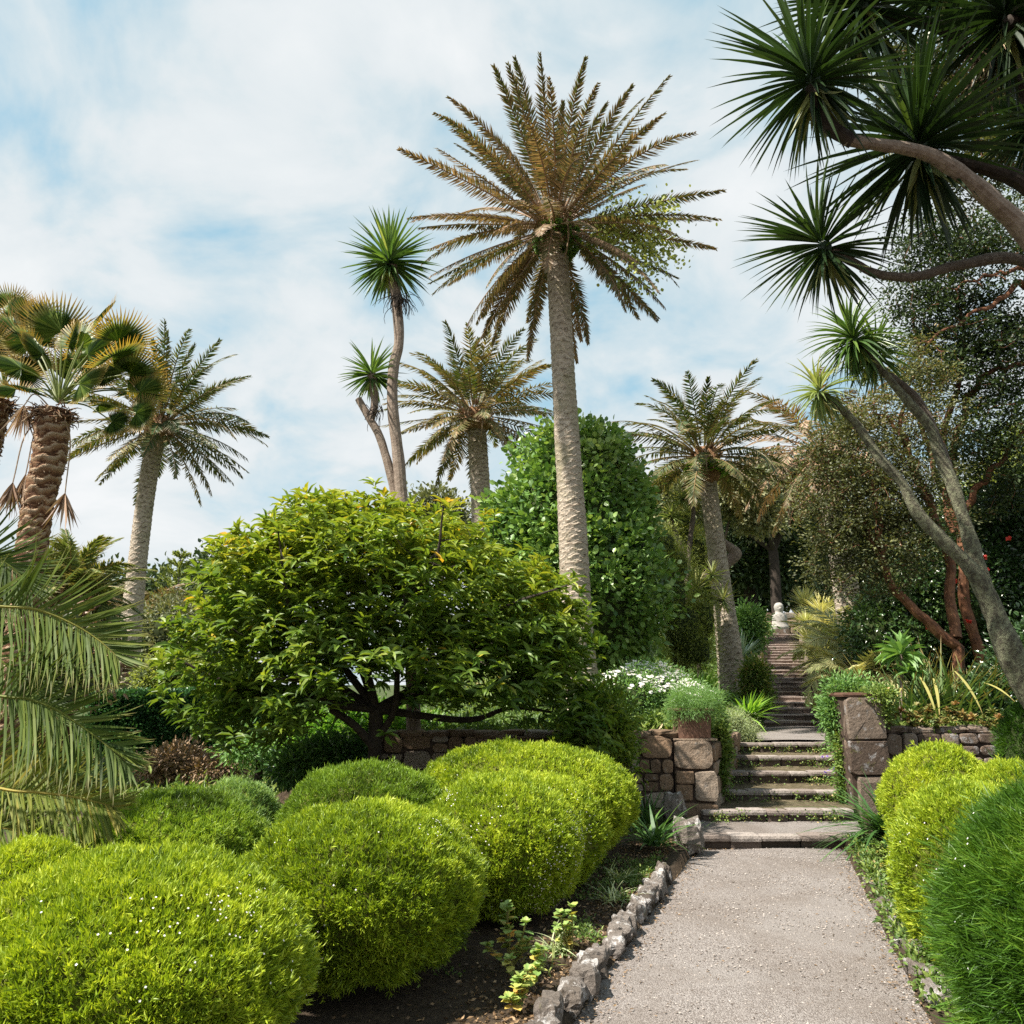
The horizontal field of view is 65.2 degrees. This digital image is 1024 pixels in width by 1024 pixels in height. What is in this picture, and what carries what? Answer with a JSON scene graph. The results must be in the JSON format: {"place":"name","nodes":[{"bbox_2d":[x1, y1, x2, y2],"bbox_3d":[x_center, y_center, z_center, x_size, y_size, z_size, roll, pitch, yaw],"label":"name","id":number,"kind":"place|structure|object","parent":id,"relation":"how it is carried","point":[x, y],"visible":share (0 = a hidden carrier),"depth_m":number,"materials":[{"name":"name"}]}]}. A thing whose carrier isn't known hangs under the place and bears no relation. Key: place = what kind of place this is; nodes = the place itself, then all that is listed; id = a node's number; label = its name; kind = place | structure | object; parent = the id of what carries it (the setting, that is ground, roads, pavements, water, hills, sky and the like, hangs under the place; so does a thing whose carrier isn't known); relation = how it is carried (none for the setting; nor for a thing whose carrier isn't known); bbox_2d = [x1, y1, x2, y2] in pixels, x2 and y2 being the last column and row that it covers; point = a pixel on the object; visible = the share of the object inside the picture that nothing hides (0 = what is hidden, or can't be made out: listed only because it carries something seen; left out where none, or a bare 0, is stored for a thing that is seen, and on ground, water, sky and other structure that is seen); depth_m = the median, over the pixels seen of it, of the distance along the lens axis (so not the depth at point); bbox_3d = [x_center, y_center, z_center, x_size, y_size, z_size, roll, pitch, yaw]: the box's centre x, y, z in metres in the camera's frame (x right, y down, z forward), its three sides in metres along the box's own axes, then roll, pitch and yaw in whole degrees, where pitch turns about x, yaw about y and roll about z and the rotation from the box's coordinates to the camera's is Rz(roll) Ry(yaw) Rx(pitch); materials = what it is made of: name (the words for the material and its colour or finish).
{"place":"outdoors","nodes":[
{"label":"outdoors","id":0,"kind":"place"},
{"bbox_2d":[0,726,657,835],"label":"rough grass","id":1,"kind":"structure","parent":0,"point":[197,782],"depth_m":11.00,"materials":[{"name":"green plant"}]},
{"bbox_2d":[0,631,957,1023],"bbox_3d":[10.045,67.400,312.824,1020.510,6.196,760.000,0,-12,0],"label":"ground","id":2,"kind":"structure","parent":0,"point":[372,1005],"depth_m":4.40,"materials":[{"name":"soil"}]},
{"bbox_2d":[0,281,50,456],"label":"fan palm","id":3,"kind":"object","parent":2,"relation":"on","point":[7,409],"visible":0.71,"depth_m":13.09,"materials":[{"name":"green plant"}]},
{"bbox_2d":[0,825,94,890],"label":"clipped bush","id":4,"kind":"object","parent":2,"relation":"on","point":[25,854],"visible":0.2,"depth_m":4.11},
{"bbox_2d":[0,567,107,717],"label":"shrub","id":5,"kind":"object","parent":2,"relation":"on","point":[92,683],"visible":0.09,"depth_m":11.65,"materials":[{"name":"green plant"}]},
{"bbox_2d":[16,580,138,769],"bbox_3d":[-7.937,2.688,13.757,3.014,3.643,2.449,0,-12,0],"label":"shrub","id":6,"kind":"object","parent":2,"relation":"on","point":[122,665],"visible":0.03,"depth_m":13.76,"materials":[{"name":"green plant"}]},
{"bbox_2d":[0,496,156,850],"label":"feather palm","id":7,"kind":"object","parent":2,"relation":"on","point":[31,579],"visible":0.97,"depth_m":4.89,"materials":[{"name":"green plant"}]},
{"bbox_2d":[0,528,157,763],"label":"young palm","id":8,"kind":"object","parent":2,"relation":"on","point":[86,557],"visible":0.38,"depth_m":14.33,"materials":[{"name":"green plant"}]},
{"bbox_2d":[0,291,171,797],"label":"fan palm","id":9,"kind":"object","parent":2,"relation":"on","point":[124,343],"visible":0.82,"depth_m":11.41,"materials":[{"name":"green plant"}]},
{"bbox_2d":[2,536,177,639],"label":"skyline tree","id":10,"kind":"object","parent":2,"relation":"on","point":[151,586],"visible":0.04,"depth_m":49.51,"materials":[{"name":"green plant"}]},
{"bbox_2d":[82,582,208,638],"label":"shrub","id":11,"kind":"object","parent":2,"relation":"on","point":[152,598],"visible":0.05,"depth_m":23.55,"materials":[{"name":"green plant"}]},
{"bbox_2d":[75,642,217,713],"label":"shrub","id":12,"kind":"object","parent":2,"relation":"on","point":[145,677],"visible":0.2,"depth_m":18.69,"materials":[{"name":"green plant"}]},
{"bbox_2d":[43,317,269,689],"bbox_3d":[-9.320,0.499,20.198,5.505,10.372,5.661,0,-12,0],"label":"date palm","id":13,"kind":"object","parent":2,"relation":"on","point":[158,437],"visible":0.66,"depth_m":20.46,"materials":[{"name":"green plant"}]},
{"bbox_2d":[0,833,333,1023],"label":"clipped bush","id":14,"kind":"object","parent":2,"relation":"on","point":[166,932],"visible":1,"depth_m":2.88,"materials":[{"name":"plant"}]},
{"bbox_2d":[65,779,271,858],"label":"clipped bush","id":15,"kind":"object","parent":2,"relation":"on","point":[193,812],"visible":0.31,"depth_m":5.46,"materials":[{"name":"plant"}]},
{"bbox_2d":[149,549,203,614],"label":"conifer","id":16,"kind":"object","parent":2,"relation":"on","point":[178,565],"visible":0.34,"depth_m":42.11,"materials":[{"name":"green plant"}]},
{"bbox_2d":[112,586,248,664],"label":"shrub","id":17,"kind":"object","parent":2,"relation":"on","point":[153,631],"visible":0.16,"depth_m":21.04,"materials":[{"name":"green plant"}]},
{"bbox_2d":[131,733,250,788],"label":"shrub","id":18,"kind":"object","parent":2,"relation":"on","point":[170,763],"visible":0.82,"depth_m":11.32,"materials":[{"name":"brown plant"}]},
{"bbox_2d":[78,685,308,756],"bbox_3d":[-6.279,4.245,16.112,4.390,1.652,1.417,0,-12,0],"label":"hedge","id":19,"kind":"object","parent":2,"relation":"on","point":[147,721],"visible":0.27,"depth_m":15.66,"materials":[{"name":"green plant"}]},
{"bbox_2d":[169,537,283,615],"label":"skyline tree","id":20,"kind":"object","parent":2,"relation":"on","point":[202,555],"visible":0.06,"depth_m":47.12,"materials":[{"name":"green plant"}]},
{"bbox_2d":[209,773,282,825],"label":"clipped bush","id":21,"kind":"object","parent":2,"relation":"on","point":[260,796],"visible":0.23,"depth_m":6.53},
{"bbox_2d":[204,717,321,782],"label":"shrub","id":22,"kind":"object","parent":2,"relation":"on","point":[236,756],"visible":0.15,"depth_m":10.36,"materials":[{"name":"green plant"}]},
{"bbox_2d":[254,723,367,793],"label":"shrub","id":23,"kind":"object","parent":2,"relation":"on","point":[289,766],"visible":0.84,"depth_m":8.93,"materials":[{"name":"green plant"}]},
{"bbox_2d":[271,756,442,826],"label":"clipped bush","id":24,"kind":"object","parent":2,"relation":"on","point":[368,777],"visible":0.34,"depth_m":6.26,"materials":[{"name":"plant"}]},
{"bbox_2d":[273,688,450,752],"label":"shrub","id":25,"kind":"object","parent":2,"relation":"on","point":[329,717],"visible":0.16,"depth_m":9.98,"materials":[{"name":"green plant"}]},
{"bbox_2d":[240,791,489,1003],"bbox_3d":[-0.819,2.034,4.361,1.310,0.958,1.312,-9,-15,36],"label":"clipped bush","id":26,"kind":"object","parent":2,"relation":"on","point":[391,892],"visible":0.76,"depth_m":4.00,"materials":[{"name":"plant"}]},
{"bbox_2d":[146,477,623,760],"bbox_3d":[-1.314,1.594,8.653,5.004,3.872,3.433,0,-12,0],"label":"broadleaf tree","id":27,"kind":"object","parent":2,"relation":"on","point":[313,657],"visible":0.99,"depth_m":8.09,"materials":[{"name":"green plant"}]},
{"bbox_2d":[338,205,442,729],"bbox_3d":[-1.634,-0.264,10.100,1.424,7.878,1.410,0,-12,0],"label":"cabbage palm","id":28,"kind":"object","parent":2,"relation":"on","point":[389,263],"visible":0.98,"depth_m":10.49,"materials":[{"name":"green plant"}]},
{"bbox_2d":[386,480,471,683],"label":"skyline tree","id":29,"kind":"object","parent":2,"relation":"on","point":[425,493],"visible":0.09,"depth_m":34.36,"materials":[{"name":"green plant"}]},
{"bbox_2d":[379,320,552,659],"bbox_3d":[-1.171,-0.439,24.540,5.918,10.294,6.055,3,-13,-15],"label":"date palm","id":30,"kind":"object","parent":2,"relation":"on","point":[474,423],"visible":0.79,"depth_m":24.67,"materials":[{"name":"green plant"}]},
{"bbox_2d":[332,839,674,1023],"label":"leaf litter","id":31,"kind":"object","parent":2,"relation":"on","point":[542,976],"visible":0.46,"depth_m":4.78,"materials":[{"name":"plant"}]},
{"bbox_2d":[423,766,587,924],"bbox_3d":[-0.101,2.317,5.652,1.249,0.995,1.233,11,-17,-42],"label":"clipped bush","id":32,"kind":"object","parent":2,"relation":"on","point":[524,831],"visible":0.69,"depth_m":5.33,"materials":[{"name":"plant"}]},
{"bbox_2d":[480,900,535,967],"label":"fleshy leaved plant","id":33,"kind":"object","parent":2,"relation":"on","point":[521,945],"visible":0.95,"depth_m":4.51,"materials":[{"name":"green plant"}]},
{"bbox_2d":[499,963,534,1011],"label":"fleshy leaved plant","id":34,"kind":"object","parent":2,"relation":"on","point":[521,982],"visible":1,"depth_m":3.92,"materials":[{"name":"green plant"}]},
{"bbox_2d":[33,622,1003,807],"bbox_3d":[9.493,4.483,23.684,57.955,4.772,28.652,0,-12,0],"label":"ground cover","id":35,"kind":"object","parent":2,"relation":"on","point":[499,721],"visible":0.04,"depth_m":11.26,"materials":[{"name":"green plant"}]},
{"bbox_2d":[502,942,547,989],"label":"fleshy leaved plant","id":36,"kind":"object","parent":2,"relation":"on","point":[536,954],"visible":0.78,"depth_m":4.19,"materials":[{"name":"green plant"}]},
{"bbox_2d":[421,736,643,859],"bbox_3d":[0.113,2.548,7.184,2.138,1.075,1.529,0,-12,0],"label":"clipped bush","id":37,"kind":"object","parent":2,"relation":"on","point":[610,782],"visible":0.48,"depth_m":6.96,"materials":[{"name":"plant"}]},
{"bbox_2d":[407,831,668,988],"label":"seedlings","id":38,"kind":"object","parent":2,"relation":"on","point":[641,870],"visible":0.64,"depth_m":6.19,"materials":[{"name":"green plant"}]},
{"bbox_2d":[533,990,563,1023],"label":"edging stone","id":39,"kind":"object","parent":2,"relation":"on","point":[548,1003],"visible":0.85,"depth_m":3.75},
{"bbox_2d":[396,52,726,709],"bbox_3d":[0.991,-2.147,14.878,6.231,12.062,6.160,0,-12,0],"label":"date palm","id":40,"kind":"object","parent":2,"relation":"on","point":[554,243],"visible":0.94,"depth_m":14.80,"materials":[{"name":"green plant"}]},
{"bbox_2d":[382,729,740,821],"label":"garden wall","id":41,"kind":"structure","parent":2,"relation":"on","point":[689,770],"depth_m":9.24,"materials":[{"name":"stone"}]},
{"bbox_2d":[667,708,716,740],"bbox_3d":[2.130,2.515,9.508,0.514,0.372,0.457,0,-12,0],"label":"planter","id":42,"kind":"object","parent":41,"relation":"on","point":[689,730],"visible":0.69,"depth_m":9.32,"materials":[{"name":"ceramic"}]},
{"bbox_2d":[662,678,731,731],"bbox_3d":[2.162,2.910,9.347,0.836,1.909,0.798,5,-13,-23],"label":"trailing plant","id":43,"kind":"object","parent":42,"relation":"in","point":[701,699],"visible":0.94,"depth_m":9.38,"materials":[{"name":"green plant"}]},
{"bbox_2d":[710,701,737,800],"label":"creeper","id":44,"kind":"object","parent":41,"relation":"attached to","point":[721,733],"visible":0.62,"depth_m":9.72,"materials":[{"name":"green plant"}]},
{"bbox_2d":[552,901,579,951],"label":"fleshy leaved plant","id":45,"kind":"object","parent":2,"relation":"on","point":[568,939],"visible":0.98,"depth_m":4.84,"materials":[{"name":"green plant"}]},
{"bbox_2d":[522,765,615,886],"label":"clipped bush","id":46,"kind":"object","parent":2,"relation":"on","point":[584,800],"visible":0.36,"depth_m":6.17,"materials":[{"name":"plant"}]},
{"bbox_2d":[559,979,582,1019],"bbox_3d":[0.290,2.435,3.993,0.132,0.143,0.186,0,-12,0],"label":"edging stone","id":47,"kind":"object","parent":2,"relation":"on","point":[571,991],"visible":0.77,"depth_m":3.94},
{"bbox_2d":[468,407,700,699],"bbox_3d":[1.426,0.974,16.462,4.783,6.700,4.357,0,-12,0],"label":"evergreen shrub","id":48,"kind":"object","parent":2,"relation":"on","point":[627,554],"visible":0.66,"depth_m":15.94,"materials":[{"name":"green plant"}]},
{"bbox_2d":[569,961,600,1001],"bbox_3d":[0.388,2.493,4.245,0.171,0.185,0.208,0,-12,0],"label":"edging stone","id":49,"kind":"object","parent":2,"relation":"on","point":[588,973],"visible":0.69,"depth_m":4.18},
{"bbox_2d":[547,672,651,785],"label":"shrub","id":50,"kind":"object","parent":2,"relation":"on","point":[622,730],"visible":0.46,"depth_m":8.85,"materials":[{"name":"green plant"}]},
{"bbox_2d":[602,933,624,959],"bbox_3d":[0.613,2.621,4.829,0.133,0.115,0.155,0,-12,0],"label":"edging stone","id":51,"kind":"object","parent":2,"relation":"on","point":[614,944],"visible":0.8,"depth_m":4.78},
{"bbox_2d":[630,705,671,728],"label":"shrub","id":52,"kind":"object","parent":2,"relation":"on","point":[656,713],"visible":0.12,"depth_m":9.92,"materials":[{"name":"green plant"}]},
{"bbox_2d":[591,651,729,714],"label":"daisy bush","id":53,"kind":"object","parent":2,"relation":"on","point":[655,685],"visible":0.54,"depth_m":10.54,"materials":[{"name":"white plant"}]},
{"bbox_2d":[618,804,704,852],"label":"strap leaf plant","id":54,"kind":"object","parent":2,"relation":"on","point":[656,838],"visible":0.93,"depth_m":7.52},
{"bbox_2d":[638,784,689,824],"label":"strap leaf plant","id":55,"kind":"object","parent":2,"relation":"on","point":[645,817],"visible":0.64,"depth_m":8.57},
{"bbox_2d":[660,791,687,820],"bbox_3d":[1.751,3.200,8.721,0.292,0.328,0.310,0,-12,0],"label":"rock","id":56,"kind":"object","parent":2,"relation":"on","point":[672,801],"visible":0.84,"depth_m":8.60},
{"bbox_2d":[663,502,708,677],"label":"shrub","id":57,"kind":"object","parent":2,"relation":"on","point":[701,550],"visible":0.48,"depth_m":20.61,"materials":[{"name":"green plant"}]},
{"bbox_2d":[673,815,704,854],"bbox_3d":[1.724,3.171,7.824,0.306,0.392,0.347,0,-12,0],"label":"rock","id":58,"kind":"object","parent":2,"relation":"on","point":[695,831],"visible":0.76,"depth_m":7.70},
{"bbox_2d":[653,516,732,686],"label":"shrub","id":59,"kind":"object","parent":2,"relation":"on","point":[689,640],"visible":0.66,"depth_m":17.67,"materials":[{"name":"green plant"}]},
{"bbox_2d":[659,479,741,671],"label":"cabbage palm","id":60,"kind":"object","parent":2,"relation":"on","point":[734,554],"visible":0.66,"depth_m":19.26,"materials":[{"name":"green plant"}]},
{"bbox_2d":[612,358,808,696],"bbox_3d":[4.801,0.568,19.809,5.136,8.423,5.344,0,-12,0],"label":"date palm","id":61,"kind":"object","parent":2,"relation":"on","point":[705,468],"visible":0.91,"depth_m":19.73,"materials":[{"name":"green plant"}]},
{"bbox_2d":[649,463,797,557],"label":"background tree","id":62,"kind":"object","parent":2,"relation":"on","point":[749,525],"visible":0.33,"depth_m":30.27,"materials":[{"name":"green plant"}]},
{"bbox_2d":[723,703,765,741],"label":"cushion plant","id":63,"kind":"object","parent":2,"relation":"on","point":[740,725],"visible":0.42,"depth_m":12.12,"materials":[{"name":"green plant"}]},
{"bbox_2d":[729,647,780,709],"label":"shrub","id":64,"kind":"object","parent":2,"relation":"on","point":[753,675],"visible":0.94,"depth_m":17.77,"materials":[{"name":"green plant"}]},
{"bbox_2d":[726,689,786,732],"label":"strap leaf plant","id":65,"kind":"object","parent":2,"relation":"on","point":[752,707],"visible":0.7,"depth_m":14.63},
{"bbox_2d":[734,594,780,658],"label":"shrub","id":66,"kind":"object","parent":2,"relation":"on","point":[750,620],"visible":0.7,"depth_m":21.56,"materials":[{"name":"green plant"}]},
{"bbox_2d":[691,511,831,607],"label":"background tree","id":67,"kind":"object","parent":2,"relation":"on","point":[749,570],"visible":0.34,"depth_m":42.81,"materials":[{"name":"green plant"}]},
{"bbox_2d":[771,602,789,633],"bbox_3d":[11.650,4.915,34.751,0.778,1.976,0.624,0,-12,0],"label":"statue","id":68,"kind":"object","parent":2,"relation":"on","point":[779,615],"visible":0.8,"depth_m":34.63,"materials":[{"name":"grey stone"}]},
{"bbox_2d":[701,742,862,849],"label":"stone steps","id":69,"kind":"structure","parent":2,"relation":"on","point":[771,831],"depth_m":9.36,"materials":[{"name":"stone"}]},
{"bbox_2d":[709,742,843,823],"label":"step weeds","id":70,"kind":"object","parent":69,"relation":"on","point":[796,797],"visible":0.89,"depth_m":9.73,"materials":[{"name":"green plant"}]},
{"bbox_2d":[749,726,825,740],"bbox_3d":[4.912,3.910,14.209,1.349,0.032,5.213,-5,-13,20],"label":"landing","id":71,"kind":"object","parent":2,"relation":"on","point":[791,733],"visible":0.77,"depth_m":13.72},
{"bbox_2d":[670,516,904,621],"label":"background tree","id":72,"kind":"object","parent":2,"relation":"on","point":[787,602],"visible":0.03,"depth_m":50.12,"materials":[{"name":"green plant"}]},
{"bbox_2d":[719,442,866,612],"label":"background tree","id":73,"kind":"object","parent":2,"relation":"on","point":[771,547],"visible":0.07,"depth_m":40.21,"materials":[{"name":"green plant"}]},
{"bbox_2d":[764,634,822,726],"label":"stone stairs","id":74,"kind":"structure","parent":2,"relation":"on","point":[795,712],"depth_m":20.53,"materials":[{"name":"stone"}]},
{"bbox_2d":[785,585,820,613],"bbox_3d":[11.378,3.861,30.920,1.846,2.258,1.884,0,-12,0],"label":"spiky rosette","id":75,"kind":"object","parent":2,"relation":"on","point":[801,598],"visible":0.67,"depth_m":30.84,"materials":[{"name":"green plant"}]},
{"bbox_2d":[717,366,942,623],"bbox_3d":[8.880,0.685,22.857,6.337,8.525,6.064,0,-12,0],"label":"date palm","id":76,"kind":"object","parent":2,"relation":"on","point":[790,419],"visible":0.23,"depth_m":23.08,"materials":[{"name":"green plant"}]},
{"bbox_2d":[779,766,889,862],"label":"strap leaf plant","id":77,"kind":"object","parent":2,"relation":"on","point":[874,821],"visible":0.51,"depth_m":7.77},
{"bbox_2d":[776,583,899,708],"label":"young palm","id":78,"kind":"object","parent":2,"relation":"on","point":[816,640],"visible":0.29,"depth_m":15.43,"materials":[{"name":"green plant"}]},
{"bbox_2d":[804,666,887,783],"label":"shrub","id":79,"kind":"object","parent":2,"relation":"on","point":[837,684],"visible":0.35,"depth_m":9.93,"materials":[{"name":"green plant"}]},
{"bbox_2d":[801,644,907,711],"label":"young palm","id":80,"kind":"object","parent":2,"relation":"on","point":[859,664],"visible":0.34,"depth_m":14.17,"materials":[{"name":"green plant"}]},
{"bbox_2d":[706,0,1023,323],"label":"cabbage palm","id":81,"kind":"object","parent":2,"relation":"on","point":[913,125],"visible":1,"depth_m":6.14,"materials":[{"name":"green plant"}]},
{"bbox_2d":[771,323,996,686],"bbox_3d":[5.706,0.166,12.556,3.492,6.610,2.223,0,-12,0],"label":"myrtle tree","id":82,"kind":"object","parent":2,"relation":"on","point":[882,515],"visible":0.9,"depth_m":12.42,"materials":[{"name":"green plant"}]},
{"bbox_2d":[842,832,954,1014],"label":"seedlings","id":83,"kind":"object","parent":2,"relation":"on","point":[868,860],"visible":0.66,"depth_m":5.40,"materials":[{"name":"green plant"}]},
{"bbox_2d":[776,282,1023,707],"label":"cabbage palm","id":84,"kind":"object","parent":2,"relation":"on","point":[865,356],"visible":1,"depth_m":7.21,"materials":[{"name":"green plant"}]},
{"bbox_2d":[873,628,931,721],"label":"leafy rosette plant","id":85,"kind":"object","parent":2,"relation":"on","point":[893,651],"visible":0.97,"depth_m":10.66,"materials":[{"name":"green plant"}]},
{"bbox_2d":[806,636,1017,726],"bbox_3d":[5.805,2.377,10.903,3.700,1.484,2.905,5,-13,-22],"label":"flax","id":86,"kind":"object","parent":2,"relation":"on","point":[931,690],"visible":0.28,"depth_m":10.48,"materials":[{"name":"green plant"}]},
{"bbox_2d":[826,692,998,827],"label":"garden wall","id":87,"kind":"structure","parent":2,"relation":"on","point":[870,747],"depth_m":9.47,"materials":[{"name":"grey stone"}]},
{"bbox_2d":[829,680,901,804],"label":"creeper","id":88,"kind":"object","parent":87,"relation":"attached to","point":[890,692],"visible":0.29,"depth_m":9.53,"materials":[{"name":"green plant"}]},
{"bbox_2d":[829,452,1023,693],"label":"shrub","id":89,"kind":"object","parent":2,"relation":"on","point":[1002,545],"visible":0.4,"depth_m":14.10,"materials":[{"name":"green plant"}]},
{"bbox_2d":[873,737,982,838],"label":"clipped bush","id":90,"kind":"object","parent":2,"relation":"on","point":[911,769],"visible":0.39,"depth_m":6.85,"materials":[{"name":"plant"}]},
{"bbox_2d":[851,0,1022,215],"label":"myrtle tree","id":91,"kind":"object","parent":2,"relation":"on","point":[985,138],"visible":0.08,"depth_m":11.93,"materials":[{"name":"plant"}]},
{"bbox_2d":[921,977,952,1005],"bbox_3d":[2.196,2.510,4.157,0.159,0.140,0.241,0,-12,0],"label":"edging stone","id":92,"kind":"object","parent":2,"relation":"on","point":[928,982],"visible":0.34,"depth_m":4.11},
{"bbox_2d":[859,183,1023,678],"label":"myrtle tree","id":93,"kind":"object","parent":2,"relation":"on","point":[1009,337],"visible":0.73,"depth_m":14.01,"materials":[{"name":"green plant"}]},
{"bbox_2d":[881,770,1008,960],"bbox_3d":[2.712,2.023,4.540,1.132,1.042,1.056,0,-12,0],"label":"clipped bush","id":94,"kind":"object","parent":2,"relation":"on","point":[930,809],"visible":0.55,"depth_m":4.54,"materials":[{"name":"plant"}]},
{"bbox_2d":[897,755,1023,1023],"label":"clipped bush","id":95,"kind":"object","parent":2,"relation":"on","point":[974,922],"visible":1,"depth_m":2.93,"materials":[{"name":"green plant"}]},
{"bbox_2d":[949,602,1023,723],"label":"shrub","id":96,"kind":"object","parent":2,"relation":"on","point":[986,665],"visible":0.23,"depth_m":10.93,"materials":[{"name":"green plant"}]},
{"bbox_2d":[968,752,1023,786],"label":"clipped bush","id":97,"kind":"object","parent":2,"relation":"on","point":[992,767],"visible":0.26,"depth_m":6.32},
{"bbox_2d":[987,695,1023,760],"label":"clipped bush","id":98,"kind":"object","parent":2,"relation":"on","point":[1009,741],"visible":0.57,"depth_m":7.28,"materials":[{"name":"green plant"}]},
{"bbox_2d":[0,0,1023,684],"label":"sky","id":99,"kind":"structure","parent":0,"point":[204,167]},
{"bbox_2d":[573,847,931,1023],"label":"path","id":100,"kind":"structure","parent":0,"point":[734,988],"depth_m":4.83,"materials":[{"name":"gravel"}]},
{"bbox_2d":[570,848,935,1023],"bbox_3d":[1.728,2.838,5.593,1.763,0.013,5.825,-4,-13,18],"label":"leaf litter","id":101,"kind":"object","parent":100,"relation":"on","point":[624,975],"visible":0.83,"depth_m":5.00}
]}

